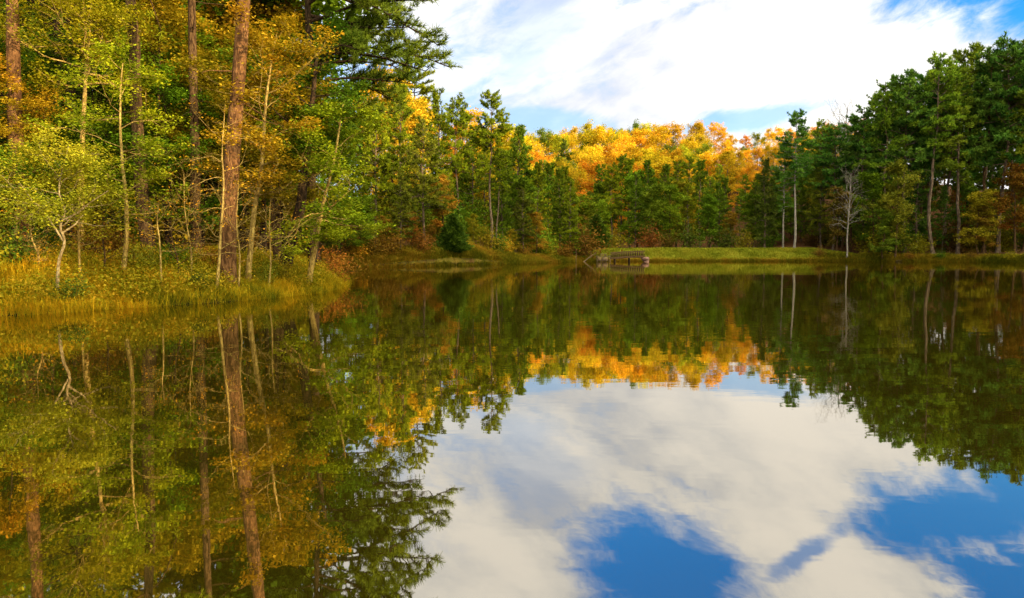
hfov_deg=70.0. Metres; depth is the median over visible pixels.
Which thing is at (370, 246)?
shrub
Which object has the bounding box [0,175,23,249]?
broadleaf tree
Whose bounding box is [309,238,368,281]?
shrub
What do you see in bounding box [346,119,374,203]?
pine tree
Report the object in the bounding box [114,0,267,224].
broadleaf tree
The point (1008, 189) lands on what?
pine tree
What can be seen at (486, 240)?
shrub
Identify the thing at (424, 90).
pine tree
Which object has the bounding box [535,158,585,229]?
broadleaf tree
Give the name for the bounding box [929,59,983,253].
pine tree
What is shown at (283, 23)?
broadleaf tree
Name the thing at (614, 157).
broadleaf tree
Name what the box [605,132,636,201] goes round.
broadleaf tree
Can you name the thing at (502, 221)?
pine tree
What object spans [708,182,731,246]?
pine tree
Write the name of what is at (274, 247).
broadleaf tree
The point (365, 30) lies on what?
pine tree
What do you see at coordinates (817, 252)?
shrub
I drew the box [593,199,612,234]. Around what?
broadleaf tree
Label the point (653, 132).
broadleaf tree
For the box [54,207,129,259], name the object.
shrub
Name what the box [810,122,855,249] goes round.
pine tree
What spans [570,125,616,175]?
broadleaf tree
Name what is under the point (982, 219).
broadleaf tree
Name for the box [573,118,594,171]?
broadleaf tree
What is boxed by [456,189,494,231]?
shrub
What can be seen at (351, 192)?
broadleaf tree
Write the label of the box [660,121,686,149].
broadleaf tree
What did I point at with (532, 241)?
shrub
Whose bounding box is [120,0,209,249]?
pine tree
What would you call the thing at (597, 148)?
broadleaf tree
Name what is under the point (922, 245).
shrub
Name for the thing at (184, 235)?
shrub
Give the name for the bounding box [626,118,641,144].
broadleaf tree
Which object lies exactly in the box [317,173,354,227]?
broadleaf tree
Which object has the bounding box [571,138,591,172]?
broadleaf tree
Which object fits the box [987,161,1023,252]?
broadleaf tree
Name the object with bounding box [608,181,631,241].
broadleaf tree
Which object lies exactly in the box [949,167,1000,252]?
broadleaf tree
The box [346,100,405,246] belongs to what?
pine tree
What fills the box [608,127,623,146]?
broadleaf tree
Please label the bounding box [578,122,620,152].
broadleaf tree
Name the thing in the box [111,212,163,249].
shrub
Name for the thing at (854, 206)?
pine tree
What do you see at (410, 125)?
broadleaf tree
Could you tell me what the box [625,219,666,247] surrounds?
shrub
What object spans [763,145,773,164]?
broadleaf tree
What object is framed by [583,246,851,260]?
grass
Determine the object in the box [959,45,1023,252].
pine tree
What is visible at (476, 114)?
broadleaf tree
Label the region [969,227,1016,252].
shrub
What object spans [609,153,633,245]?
pine tree
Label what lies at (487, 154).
pine tree
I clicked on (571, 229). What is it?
pine tree
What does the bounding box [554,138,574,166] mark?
pine tree
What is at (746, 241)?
shrub
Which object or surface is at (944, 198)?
pine tree
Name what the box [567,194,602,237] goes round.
broadleaf tree
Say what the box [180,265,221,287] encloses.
shrub
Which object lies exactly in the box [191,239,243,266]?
shrub
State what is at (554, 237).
shrub
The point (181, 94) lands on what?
broadleaf tree
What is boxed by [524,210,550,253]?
broadleaf tree
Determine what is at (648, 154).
broadleaf tree
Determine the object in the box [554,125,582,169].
broadleaf tree
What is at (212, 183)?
broadleaf tree
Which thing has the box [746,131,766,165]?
broadleaf tree
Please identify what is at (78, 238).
sapling
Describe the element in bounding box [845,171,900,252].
broadleaf tree
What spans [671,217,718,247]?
shrub
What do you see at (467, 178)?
pine tree
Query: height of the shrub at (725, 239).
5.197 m
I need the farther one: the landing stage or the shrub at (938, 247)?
the shrub at (938, 247)
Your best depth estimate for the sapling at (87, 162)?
19.84 m
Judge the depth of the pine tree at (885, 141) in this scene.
128.88 m
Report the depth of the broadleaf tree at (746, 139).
248.78 m
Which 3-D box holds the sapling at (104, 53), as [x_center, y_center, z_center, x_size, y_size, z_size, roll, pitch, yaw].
[-12.351,-4.513,22.877,4.629,7.848,5.602,-1,4,-19]
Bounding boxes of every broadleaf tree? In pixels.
[0,0,76,172]
[0,0,168,251]
[0,7,99,238]
[0,24,189,230]
[0,30,53,216]
[0,48,72,220]
[0,50,107,250]
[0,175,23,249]
[3,0,208,240]
[49,8,182,238]
[72,58,250,250]
[92,0,232,243]
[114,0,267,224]
[144,17,290,245]
[153,16,270,241]
[159,28,315,253]
[160,0,348,250]
[163,0,344,278]
[168,93,283,234]
[180,0,332,253]
[187,27,335,253]
[197,47,334,257]
[199,0,391,253]
[202,189,288,231]
[209,10,376,272]
[220,50,337,243]
[244,96,400,284]
[266,43,365,262]
[267,133,317,251]
[307,175,376,256]
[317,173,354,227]
[320,182,369,257]
[324,91,393,197]
[343,194,381,248]
[353,64,415,184]
[360,77,435,206]
[374,215,391,250]
[377,96,438,178]
[401,212,421,245]
[421,107,448,170]
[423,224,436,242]
[427,174,459,231]
[440,123,476,184]
[442,106,489,195]
[446,165,471,205]
[454,130,512,216]
[463,213,485,242]
[481,122,549,220]
[503,179,558,242]
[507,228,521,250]
[508,145,544,189]
[509,124,539,146]
[510,162,551,226]
[524,135,545,155]
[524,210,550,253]
[529,149,555,183]
[533,127,557,166]
[535,133,578,158]
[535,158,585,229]
[545,133,578,175]
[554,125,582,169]
[554,157,585,224]
[555,132,579,167]
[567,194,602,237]
[569,142,603,191]
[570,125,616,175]
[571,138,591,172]
[572,169,593,234]
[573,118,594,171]
[573,158,627,233]
[574,144,603,212]
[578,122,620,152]
[578,204,598,230]
[585,182,621,227]
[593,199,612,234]
[597,143,612,166]
[603,148,635,227]
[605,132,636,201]
[607,128,667,165]
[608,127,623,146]
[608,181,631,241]
[610,128,637,145]
[610,144,658,206]
[617,160,644,238]
[618,169,662,247]
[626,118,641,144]
[626,153,690,218]
[628,121,661,148]
[629,146,668,218]
[630,182,667,246]
[638,184,690,243]
[642,123,682,149]
[644,129,671,158]
[645,125,689,163]
[654,162,694,233]
[656,144,678,163]
[657,148,692,175]
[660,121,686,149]
[667,179,705,246]
[674,119,709,153]
[674,144,699,170]
[676,168,699,235]
[679,134,703,157]
[684,119,710,138]
[687,151,737,192]
[690,133,712,152]
[690,141,717,183]
[691,175,714,221]
[693,193,720,247]
[704,161,722,184]
[705,121,725,160]
[707,142,717,175]
[708,148,750,203]
[712,126,735,161]
[716,211,739,247]
[718,140,736,164]
[723,134,738,151]
[723,149,749,195]
[729,160,758,209]
[735,193,771,246]
[738,134,753,163]
[738,149,754,172]
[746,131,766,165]
[746,147,773,185]
[756,127,780,165]
[757,202,789,244]
[762,147,783,180]
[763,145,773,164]
[770,125,784,165]
[771,191,803,244]
[772,128,800,164]
[782,200,800,238]
[788,171,825,221]
[797,180,825,230]
[823,186,855,250]
[826,166,866,249]
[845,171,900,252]
[854,157,926,258]
[867,207,901,257]
[874,200,908,253]
[878,179,915,236]
[907,167,951,213]
[941,186,971,238]
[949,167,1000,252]
[953,188,1004,254]
[968,198,1001,254]
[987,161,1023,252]
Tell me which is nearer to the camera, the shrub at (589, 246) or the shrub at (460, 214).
the shrub at (460, 214)
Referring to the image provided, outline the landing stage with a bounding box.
[596,254,610,261]
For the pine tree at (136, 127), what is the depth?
28.55 m
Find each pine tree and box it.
[0,0,61,257]
[0,0,107,248]
[0,0,124,247]
[0,3,63,176]
[22,0,121,221]
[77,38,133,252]
[94,0,166,249]
[105,2,219,223]
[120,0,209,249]
[182,0,230,251]
[202,0,283,285]
[304,0,461,266]
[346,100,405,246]
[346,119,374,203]
[378,82,424,220]
[388,169,417,248]
[392,42,438,142]
[399,115,450,239]
[404,139,421,203]
[420,87,456,193]
[425,127,445,186]
[437,92,476,212]
[444,170,455,223]
[452,130,493,212]
[464,89,514,247]
[468,146,499,224]
[485,149,512,237]
[487,171,518,241]
[489,151,519,219]
[494,123,540,252]
[510,186,537,252]
[527,161,552,239]
[538,160,549,220]
[538,162,562,238]
[546,167,573,245]
[550,165,575,239]
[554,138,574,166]
[556,178,582,254]
[587,163,618,231]
[598,162,626,240]
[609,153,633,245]
[615,158,636,247]
[622,171,646,247]
[634,159,665,247]
[651,163,681,246]
[668,159,686,246]
[678,183,696,246]
[679,154,701,230]
[687,159,711,247]
[693,176,718,247]
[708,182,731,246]
[712,164,728,221]
[718,177,733,234]
[734,191,746,241]
[736,173,751,223]
[744,180,763,247]
[747,173,764,229]
[748,157,779,247]
[757,180,770,232]
[767,176,782,232]
[769,139,801,247]
[773,171,790,234]
[775,108,816,247]
[790,148,805,209]
[793,187,810,240]
[799,132,826,219]
[800,118,841,245]
[803,167,836,247]
[809,199,821,226]
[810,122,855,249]
[832,118,873,251]
[832,121,852,215]
[835,149,860,229]
[838,103,891,251]
[846,153,871,221]
[851,79,918,252]
[858,169,888,244]
[859,90,890,220]
[868,68,945,252]
[870,82,916,249]
[901,142,940,216]
[901,144,937,252]
[904,50,968,253]
[905,185,933,238]
[906,73,946,248]
[909,69,956,218]
[912,61,989,252]
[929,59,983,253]
[931,185,956,252]
[939,41,999,251]
[940,122,964,197]
[946,67,976,224]
[949,160,972,217]
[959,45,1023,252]
[964,31,1023,252]
[969,53,1005,190]
[975,146,1006,199]
[977,127,1007,187]
[986,40,1023,252]
[987,178,1010,249]
[988,37,1023,251]
[1002,179,1023,233]
[1002,180,1023,250]
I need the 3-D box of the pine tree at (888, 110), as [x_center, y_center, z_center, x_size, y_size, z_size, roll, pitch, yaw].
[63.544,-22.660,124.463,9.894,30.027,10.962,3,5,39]
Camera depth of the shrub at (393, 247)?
79.64 m
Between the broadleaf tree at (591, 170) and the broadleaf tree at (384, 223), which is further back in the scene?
the broadleaf tree at (591, 170)
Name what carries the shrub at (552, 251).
on the ground at (799, 243)
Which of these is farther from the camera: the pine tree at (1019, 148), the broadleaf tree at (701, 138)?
the broadleaf tree at (701, 138)
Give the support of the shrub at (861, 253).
on the ground at (799, 243)
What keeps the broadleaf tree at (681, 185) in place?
on the ground at (799, 243)
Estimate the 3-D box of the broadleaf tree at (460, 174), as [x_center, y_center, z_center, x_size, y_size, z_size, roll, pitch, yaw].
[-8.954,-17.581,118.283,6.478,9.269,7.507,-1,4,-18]
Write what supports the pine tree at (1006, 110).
on the ground at (799, 243)
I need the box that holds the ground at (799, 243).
[0,165,1023,315]
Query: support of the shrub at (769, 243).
on the ground at (799, 243)
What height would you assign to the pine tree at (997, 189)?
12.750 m
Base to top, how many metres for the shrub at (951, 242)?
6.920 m
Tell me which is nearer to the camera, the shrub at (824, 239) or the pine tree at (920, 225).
the pine tree at (920, 225)
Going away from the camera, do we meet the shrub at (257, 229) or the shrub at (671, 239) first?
the shrub at (257, 229)
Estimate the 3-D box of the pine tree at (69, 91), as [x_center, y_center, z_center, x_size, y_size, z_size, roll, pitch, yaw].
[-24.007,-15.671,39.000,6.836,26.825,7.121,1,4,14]
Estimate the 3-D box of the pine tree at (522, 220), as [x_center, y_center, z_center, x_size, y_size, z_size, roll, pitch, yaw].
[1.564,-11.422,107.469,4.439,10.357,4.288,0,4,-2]
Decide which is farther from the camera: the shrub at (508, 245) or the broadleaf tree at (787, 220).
the broadleaf tree at (787, 220)
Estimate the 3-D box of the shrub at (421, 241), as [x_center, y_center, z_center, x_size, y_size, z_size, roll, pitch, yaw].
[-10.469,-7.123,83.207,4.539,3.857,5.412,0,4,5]
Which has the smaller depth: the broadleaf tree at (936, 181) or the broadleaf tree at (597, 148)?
the broadleaf tree at (936, 181)
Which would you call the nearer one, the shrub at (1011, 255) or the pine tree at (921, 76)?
the shrub at (1011, 255)
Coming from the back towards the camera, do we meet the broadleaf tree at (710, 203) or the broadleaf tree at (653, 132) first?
the broadleaf tree at (653, 132)
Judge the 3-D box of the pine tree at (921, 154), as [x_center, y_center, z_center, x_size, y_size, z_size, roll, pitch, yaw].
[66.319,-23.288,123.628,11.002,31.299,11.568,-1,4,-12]
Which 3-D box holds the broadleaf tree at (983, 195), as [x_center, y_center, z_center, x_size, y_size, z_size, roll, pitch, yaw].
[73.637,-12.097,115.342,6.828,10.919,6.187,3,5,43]
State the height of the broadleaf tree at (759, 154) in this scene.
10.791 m
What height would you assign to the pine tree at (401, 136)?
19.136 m
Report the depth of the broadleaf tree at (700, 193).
179.07 m
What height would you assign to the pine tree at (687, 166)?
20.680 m
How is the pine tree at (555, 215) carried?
on the ground at (799, 243)
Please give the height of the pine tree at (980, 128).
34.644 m
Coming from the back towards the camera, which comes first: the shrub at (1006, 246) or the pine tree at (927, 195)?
the pine tree at (927, 195)
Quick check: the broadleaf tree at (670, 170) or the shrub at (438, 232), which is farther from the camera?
the broadleaf tree at (670, 170)
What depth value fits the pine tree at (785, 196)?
133.19 m
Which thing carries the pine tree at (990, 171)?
on the ground at (799, 243)
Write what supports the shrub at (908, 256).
on the ground at (799, 243)
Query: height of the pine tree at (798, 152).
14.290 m
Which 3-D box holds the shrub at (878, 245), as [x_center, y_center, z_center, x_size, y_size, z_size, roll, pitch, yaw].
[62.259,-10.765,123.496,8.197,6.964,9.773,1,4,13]
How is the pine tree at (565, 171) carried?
on the ground at (799, 243)
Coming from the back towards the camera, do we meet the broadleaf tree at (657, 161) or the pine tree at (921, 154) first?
the broadleaf tree at (657, 161)
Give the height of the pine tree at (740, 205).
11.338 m
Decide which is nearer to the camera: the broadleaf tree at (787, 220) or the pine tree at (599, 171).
the broadleaf tree at (787, 220)
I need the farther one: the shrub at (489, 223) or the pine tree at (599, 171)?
the pine tree at (599, 171)
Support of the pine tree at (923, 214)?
on the ground at (799, 243)
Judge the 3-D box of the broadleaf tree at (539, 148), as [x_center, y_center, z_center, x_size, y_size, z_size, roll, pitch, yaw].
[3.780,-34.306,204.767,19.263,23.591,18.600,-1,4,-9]
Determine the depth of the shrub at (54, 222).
40.50 m
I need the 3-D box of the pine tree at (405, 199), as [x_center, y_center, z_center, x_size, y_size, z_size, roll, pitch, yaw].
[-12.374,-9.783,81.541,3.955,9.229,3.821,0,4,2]
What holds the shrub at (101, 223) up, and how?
on the ground at (799, 243)
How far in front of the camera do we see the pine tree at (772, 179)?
148.29 m
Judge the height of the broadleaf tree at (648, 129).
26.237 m
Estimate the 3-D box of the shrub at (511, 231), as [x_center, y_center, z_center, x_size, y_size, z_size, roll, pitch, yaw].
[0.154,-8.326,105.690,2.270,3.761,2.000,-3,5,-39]
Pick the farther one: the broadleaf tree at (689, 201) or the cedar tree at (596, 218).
the broadleaf tree at (689, 201)
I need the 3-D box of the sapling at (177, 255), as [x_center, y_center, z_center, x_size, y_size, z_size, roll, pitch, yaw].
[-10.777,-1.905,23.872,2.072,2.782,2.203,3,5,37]
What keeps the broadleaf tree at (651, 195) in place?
on the ground at (799, 243)
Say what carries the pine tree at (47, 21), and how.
on the ground at (799, 243)
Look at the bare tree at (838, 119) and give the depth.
137.80 m
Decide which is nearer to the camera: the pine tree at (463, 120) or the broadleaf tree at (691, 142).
the pine tree at (463, 120)
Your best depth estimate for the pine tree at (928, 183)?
140.77 m
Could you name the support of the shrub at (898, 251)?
on the ground at (799, 243)
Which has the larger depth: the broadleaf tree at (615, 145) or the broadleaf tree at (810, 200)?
the broadleaf tree at (615, 145)
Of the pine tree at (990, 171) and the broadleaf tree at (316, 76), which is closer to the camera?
the broadleaf tree at (316, 76)
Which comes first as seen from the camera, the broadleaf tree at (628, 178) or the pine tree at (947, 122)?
the pine tree at (947, 122)
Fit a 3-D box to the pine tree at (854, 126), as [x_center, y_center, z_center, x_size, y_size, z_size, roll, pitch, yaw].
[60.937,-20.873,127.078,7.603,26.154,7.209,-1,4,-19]
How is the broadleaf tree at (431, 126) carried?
on the ground at (799, 243)
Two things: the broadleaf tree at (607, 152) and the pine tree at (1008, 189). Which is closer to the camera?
the pine tree at (1008, 189)
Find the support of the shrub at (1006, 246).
on the ground at (799, 243)
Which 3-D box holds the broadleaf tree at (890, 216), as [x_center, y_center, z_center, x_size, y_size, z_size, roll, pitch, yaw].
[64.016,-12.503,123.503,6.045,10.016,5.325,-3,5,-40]
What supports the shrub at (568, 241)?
on the ground at (799, 243)
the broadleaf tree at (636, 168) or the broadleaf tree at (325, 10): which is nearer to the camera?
the broadleaf tree at (325, 10)
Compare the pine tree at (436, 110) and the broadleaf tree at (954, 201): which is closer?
the pine tree at (436, 110)
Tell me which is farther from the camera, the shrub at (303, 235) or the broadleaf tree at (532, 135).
the broadleaf tree at (532, 135)
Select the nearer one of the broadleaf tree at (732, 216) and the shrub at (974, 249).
the shrub at (974, 249)
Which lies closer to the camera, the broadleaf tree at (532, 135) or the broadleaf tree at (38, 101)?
the broadleaf tree at (38, 101)
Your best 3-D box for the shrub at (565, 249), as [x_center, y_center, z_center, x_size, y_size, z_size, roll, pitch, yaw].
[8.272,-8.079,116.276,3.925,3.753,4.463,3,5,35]
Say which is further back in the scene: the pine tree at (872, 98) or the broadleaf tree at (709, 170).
the broadleaf tree at (709, 170)
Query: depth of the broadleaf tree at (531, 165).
171.66 m
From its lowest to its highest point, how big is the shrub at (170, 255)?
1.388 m
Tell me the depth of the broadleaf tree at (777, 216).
141.08 m
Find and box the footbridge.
[610,251,648,261]
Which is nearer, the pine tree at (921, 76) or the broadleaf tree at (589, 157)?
the pine tree at (921, 76)
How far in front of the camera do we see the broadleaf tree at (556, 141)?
228.09 m
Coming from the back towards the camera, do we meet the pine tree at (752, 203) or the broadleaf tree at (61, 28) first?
the pine tree at (752, 203)
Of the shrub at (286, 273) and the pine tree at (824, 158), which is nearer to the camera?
the shrub at (286, 273)
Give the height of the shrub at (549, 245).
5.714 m
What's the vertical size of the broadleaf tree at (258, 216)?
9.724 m
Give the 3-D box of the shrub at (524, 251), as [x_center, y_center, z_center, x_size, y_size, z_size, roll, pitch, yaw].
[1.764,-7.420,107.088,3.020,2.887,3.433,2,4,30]
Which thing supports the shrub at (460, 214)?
on the ground at (799, 243)
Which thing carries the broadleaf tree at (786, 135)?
on the ground at (799, 243)
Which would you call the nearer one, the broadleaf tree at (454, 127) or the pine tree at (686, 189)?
the broadleaf tree at (454, 127)
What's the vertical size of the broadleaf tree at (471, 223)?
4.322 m
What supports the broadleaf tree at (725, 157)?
on the ground at (799, 243)
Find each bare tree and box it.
[808,95,864,219]
[830,161,869,257]
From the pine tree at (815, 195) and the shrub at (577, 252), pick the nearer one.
the shrub at (577, 252)
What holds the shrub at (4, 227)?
on the ground at (799, 243)
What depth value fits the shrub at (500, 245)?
99.35 m
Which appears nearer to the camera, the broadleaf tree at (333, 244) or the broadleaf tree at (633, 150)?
the broadleaf tree at (333, 244)
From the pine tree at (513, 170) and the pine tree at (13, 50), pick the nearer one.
the pine tree at (13, 50)
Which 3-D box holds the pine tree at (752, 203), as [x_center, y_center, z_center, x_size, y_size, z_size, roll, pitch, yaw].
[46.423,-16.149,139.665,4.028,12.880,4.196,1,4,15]
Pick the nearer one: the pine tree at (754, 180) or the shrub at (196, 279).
the shrub at (196, 279)
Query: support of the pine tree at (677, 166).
on the ground at (799, 243)
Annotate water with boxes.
[0,261,1023,597]
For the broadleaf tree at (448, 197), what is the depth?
89.75 m
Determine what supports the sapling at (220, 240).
on the ground at (799, 243)
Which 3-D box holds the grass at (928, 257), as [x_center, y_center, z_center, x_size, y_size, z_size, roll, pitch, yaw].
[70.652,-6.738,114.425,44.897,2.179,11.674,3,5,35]
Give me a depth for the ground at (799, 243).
136.02 m
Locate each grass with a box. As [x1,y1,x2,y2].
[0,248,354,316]
[295,241,595,267]
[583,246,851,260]
[811,250,1023,261]
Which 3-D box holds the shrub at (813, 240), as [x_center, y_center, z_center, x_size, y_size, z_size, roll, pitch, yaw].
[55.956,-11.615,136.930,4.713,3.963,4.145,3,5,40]
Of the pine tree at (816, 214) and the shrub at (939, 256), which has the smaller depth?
the shrub at (939, 256)
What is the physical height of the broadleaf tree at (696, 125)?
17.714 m
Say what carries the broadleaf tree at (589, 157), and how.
on the ground at (799, 243)
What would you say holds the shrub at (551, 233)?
on the ground at (799, 243)
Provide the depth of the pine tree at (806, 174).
148.88 m
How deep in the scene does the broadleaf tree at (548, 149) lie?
242.72 m
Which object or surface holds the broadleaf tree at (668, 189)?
on the ground at (799, 243)
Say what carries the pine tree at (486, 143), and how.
on the ground at (799, 243)
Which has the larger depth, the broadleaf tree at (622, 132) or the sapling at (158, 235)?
the broadleaf tree at (622, 132)
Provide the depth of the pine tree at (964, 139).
143.35 m
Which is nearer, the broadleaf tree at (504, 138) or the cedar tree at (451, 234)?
the cedar tree at (451, 234)
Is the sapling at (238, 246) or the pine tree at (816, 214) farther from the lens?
the pine tree at (816, 214)
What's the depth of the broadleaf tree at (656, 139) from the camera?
215.58 m
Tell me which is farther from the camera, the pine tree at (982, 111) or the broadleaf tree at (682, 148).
the broadleaf tree at (682, 148)
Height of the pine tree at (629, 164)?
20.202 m
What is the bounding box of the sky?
[294,0,1023,190]
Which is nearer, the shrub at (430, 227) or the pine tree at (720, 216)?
the shrub at (430, 227)
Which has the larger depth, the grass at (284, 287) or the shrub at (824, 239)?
the shrub at (824, 239)
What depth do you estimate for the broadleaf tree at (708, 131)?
263.27 m
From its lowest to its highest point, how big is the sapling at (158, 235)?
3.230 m
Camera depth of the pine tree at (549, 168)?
130.99 m
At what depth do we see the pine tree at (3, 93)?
45.86 m
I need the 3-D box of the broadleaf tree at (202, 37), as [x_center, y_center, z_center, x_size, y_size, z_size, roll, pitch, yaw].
[-15.083,-8.055,37.061,7.641,12.115,8.038,-1,4,-21]
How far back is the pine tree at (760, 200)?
144.93 m
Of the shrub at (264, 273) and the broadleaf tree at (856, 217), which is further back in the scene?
the broadleaf tree at (856, 217)
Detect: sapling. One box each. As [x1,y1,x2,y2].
[0,122,145,295]
[0,139,66,240]
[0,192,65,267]
[16,33,195,269]
[30,175,127,272]
[56,188,145,272]
[122,186,187,287]
[124,155,249,271]
[148,202,208,272]
[154,93,268,289]
[181,159,317,286]
[222,153,340,285]
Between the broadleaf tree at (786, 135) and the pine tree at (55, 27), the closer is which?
the pine tree at (55, 27)
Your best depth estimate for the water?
6.31 m
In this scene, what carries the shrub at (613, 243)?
on the ground at (799, 243)
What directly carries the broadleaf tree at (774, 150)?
on the ground at (799, 243)
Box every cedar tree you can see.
[431,213,474,252]
[581,214,612,248]
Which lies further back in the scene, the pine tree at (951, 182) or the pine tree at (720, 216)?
the pine tree at (951, 182)
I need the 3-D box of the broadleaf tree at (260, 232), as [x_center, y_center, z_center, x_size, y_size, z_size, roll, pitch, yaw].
[-14.846,-9.082,44.020,8.842,14.324,7.270,-1,4,-13]
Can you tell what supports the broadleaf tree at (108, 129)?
on the ground at (799, 243)
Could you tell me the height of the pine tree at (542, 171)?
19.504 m
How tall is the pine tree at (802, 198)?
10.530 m
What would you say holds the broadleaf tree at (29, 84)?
on the ground at (799, 243)
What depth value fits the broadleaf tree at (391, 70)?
109.02 m
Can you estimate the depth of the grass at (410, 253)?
85.71 m
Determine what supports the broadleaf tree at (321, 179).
on the ground at (799, 243)
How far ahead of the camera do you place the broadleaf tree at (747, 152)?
207.08 m
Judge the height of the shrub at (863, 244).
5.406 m
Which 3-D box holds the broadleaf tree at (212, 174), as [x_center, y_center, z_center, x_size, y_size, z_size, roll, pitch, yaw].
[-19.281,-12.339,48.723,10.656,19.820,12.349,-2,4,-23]
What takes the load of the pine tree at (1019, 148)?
on the ground at (799, 243)
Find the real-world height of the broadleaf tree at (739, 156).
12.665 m
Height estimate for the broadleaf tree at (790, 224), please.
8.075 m
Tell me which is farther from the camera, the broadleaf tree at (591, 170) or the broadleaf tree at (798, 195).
the broadleaf tree at (591, 170)
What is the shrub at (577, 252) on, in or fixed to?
on the ground at (799, 243)
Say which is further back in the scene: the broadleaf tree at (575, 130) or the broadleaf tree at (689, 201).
the broadleaf tree at (575, 130)
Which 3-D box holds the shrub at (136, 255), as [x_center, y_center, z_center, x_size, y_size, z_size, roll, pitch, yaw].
[-11.992,-1.448,23.821,1.877,1.570,2.263,-3,5,-40]
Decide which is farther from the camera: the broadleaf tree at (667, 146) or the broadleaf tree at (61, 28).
the broadleaf tree at (667, 146)
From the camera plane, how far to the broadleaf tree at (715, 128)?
256.14 m
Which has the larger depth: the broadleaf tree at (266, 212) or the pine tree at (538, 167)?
the pine tree at (538, 167)
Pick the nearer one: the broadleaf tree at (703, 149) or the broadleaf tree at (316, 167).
the broadleaf tree at (316, 167)
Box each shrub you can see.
[0,178,52,239]
[0,220,51,268]
[0,229,37,277]
[28,183,116,249]
[29,214,76,257]
[42,265,94,307]
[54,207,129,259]
[84,208,120,252]
[90,168,218,249]
[91,222,144,256]
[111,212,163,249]
[116,230,171,271]
[150,235,198,268]
[155,176,260,250]
[172,195,241,248]
[179,176,291,253]
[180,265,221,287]
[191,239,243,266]
[240,255,285,286]
[274,259,302,282]
[285,221,323,244]
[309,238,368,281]
[324,207,372,249]
[324,244,348,260]
[339,233,372,257]
[354,226,402,257]
[373,191,422,237]
[374,225,411,254]
[404,219,439,252]
[412,185,437,233]
[416,218,445,241]
[421,186,472,224]
[447,192,471,229]
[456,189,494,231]
[458,206,487,243]
[471,221,512,249]
[474,206,506,236]
[479,222,511,252]
[499,234,517,253]
[511,218,550,253]
[514,241,531,254]
[520,221,562,255]
[524,224,547,253]
[537,215,560,247]
[540,239,562,255]
[544,220,561,251]
[552,225,585,256]
[554,238,577,256]
[556,228,590,257]
[567,213,622,257]
[606,228,627,247]
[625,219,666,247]
[656,231,679,247]
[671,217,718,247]
[715,224,743,247]
[730,224,756,247]
[754,231,780,247]
[799,228,823,245]
[802,220,852,243]
[811,245,826,256]
[821,217,859,244]
[851,225,881,253]
[854,216,907,253]
[858,249,870,255]
[871,224,918,253]
[905,251,914,259]
[906,231,939,254]
[926,211,954,240]
[926,230,948,252]
[932,248,946,257]
[934,218,975,253]
[966,226,989,251]
[966,248,977,257]
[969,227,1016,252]
[995,229,1023,251]
[999,247,1018,259]
[1005,227,1023,251]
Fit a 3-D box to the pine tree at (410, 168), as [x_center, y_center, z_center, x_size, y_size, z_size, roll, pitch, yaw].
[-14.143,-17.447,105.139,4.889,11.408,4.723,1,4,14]
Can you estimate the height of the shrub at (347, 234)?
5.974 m
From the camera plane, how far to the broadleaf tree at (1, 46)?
27.26 m
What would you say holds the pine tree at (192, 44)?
on the ground at (799, 243)
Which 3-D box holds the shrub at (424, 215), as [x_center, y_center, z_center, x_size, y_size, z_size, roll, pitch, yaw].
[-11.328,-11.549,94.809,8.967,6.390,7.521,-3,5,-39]
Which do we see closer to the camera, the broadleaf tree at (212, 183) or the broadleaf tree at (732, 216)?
the broadleaf tree at (212, 183)
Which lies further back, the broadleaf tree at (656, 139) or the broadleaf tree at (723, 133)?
the broadleaf tree at (723, 133)
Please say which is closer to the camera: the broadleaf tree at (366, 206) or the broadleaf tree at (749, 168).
the broadleaf tree at (366, 206)
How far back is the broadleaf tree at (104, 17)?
26.95 m
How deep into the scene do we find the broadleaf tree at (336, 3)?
39.56 m
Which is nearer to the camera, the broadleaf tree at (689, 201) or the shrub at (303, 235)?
the shrub at (303, 235)
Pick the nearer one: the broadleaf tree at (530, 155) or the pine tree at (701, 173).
the pine tree at (701, 173)
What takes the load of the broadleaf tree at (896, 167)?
on the ground at (799, 243)
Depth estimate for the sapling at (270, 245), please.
26.04 m
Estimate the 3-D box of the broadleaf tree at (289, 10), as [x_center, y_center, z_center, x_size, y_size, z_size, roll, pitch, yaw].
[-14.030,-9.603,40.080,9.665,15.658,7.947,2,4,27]
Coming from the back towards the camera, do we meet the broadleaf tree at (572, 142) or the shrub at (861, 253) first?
the broadleaf tree at (572, 142)
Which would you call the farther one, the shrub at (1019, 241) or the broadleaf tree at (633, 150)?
the broadleaf tree at (633, 150)
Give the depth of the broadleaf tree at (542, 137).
230.53 m
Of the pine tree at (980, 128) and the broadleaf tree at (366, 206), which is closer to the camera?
the broadleaf tree at (366, 206)
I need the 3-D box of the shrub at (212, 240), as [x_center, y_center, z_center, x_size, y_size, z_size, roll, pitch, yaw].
[-17.124,-4.184,42.317,5.322,4.475,4.680,1,4,19]
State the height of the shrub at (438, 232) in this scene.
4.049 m
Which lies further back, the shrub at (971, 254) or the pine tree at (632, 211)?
the pine tree at (632, 211)
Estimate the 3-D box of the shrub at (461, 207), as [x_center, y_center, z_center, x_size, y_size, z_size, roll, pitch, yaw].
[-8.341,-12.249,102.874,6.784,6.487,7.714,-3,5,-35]
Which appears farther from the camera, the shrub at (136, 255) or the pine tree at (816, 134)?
the pine tree at (816, 134)
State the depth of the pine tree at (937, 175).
124.74 m
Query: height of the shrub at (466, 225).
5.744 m

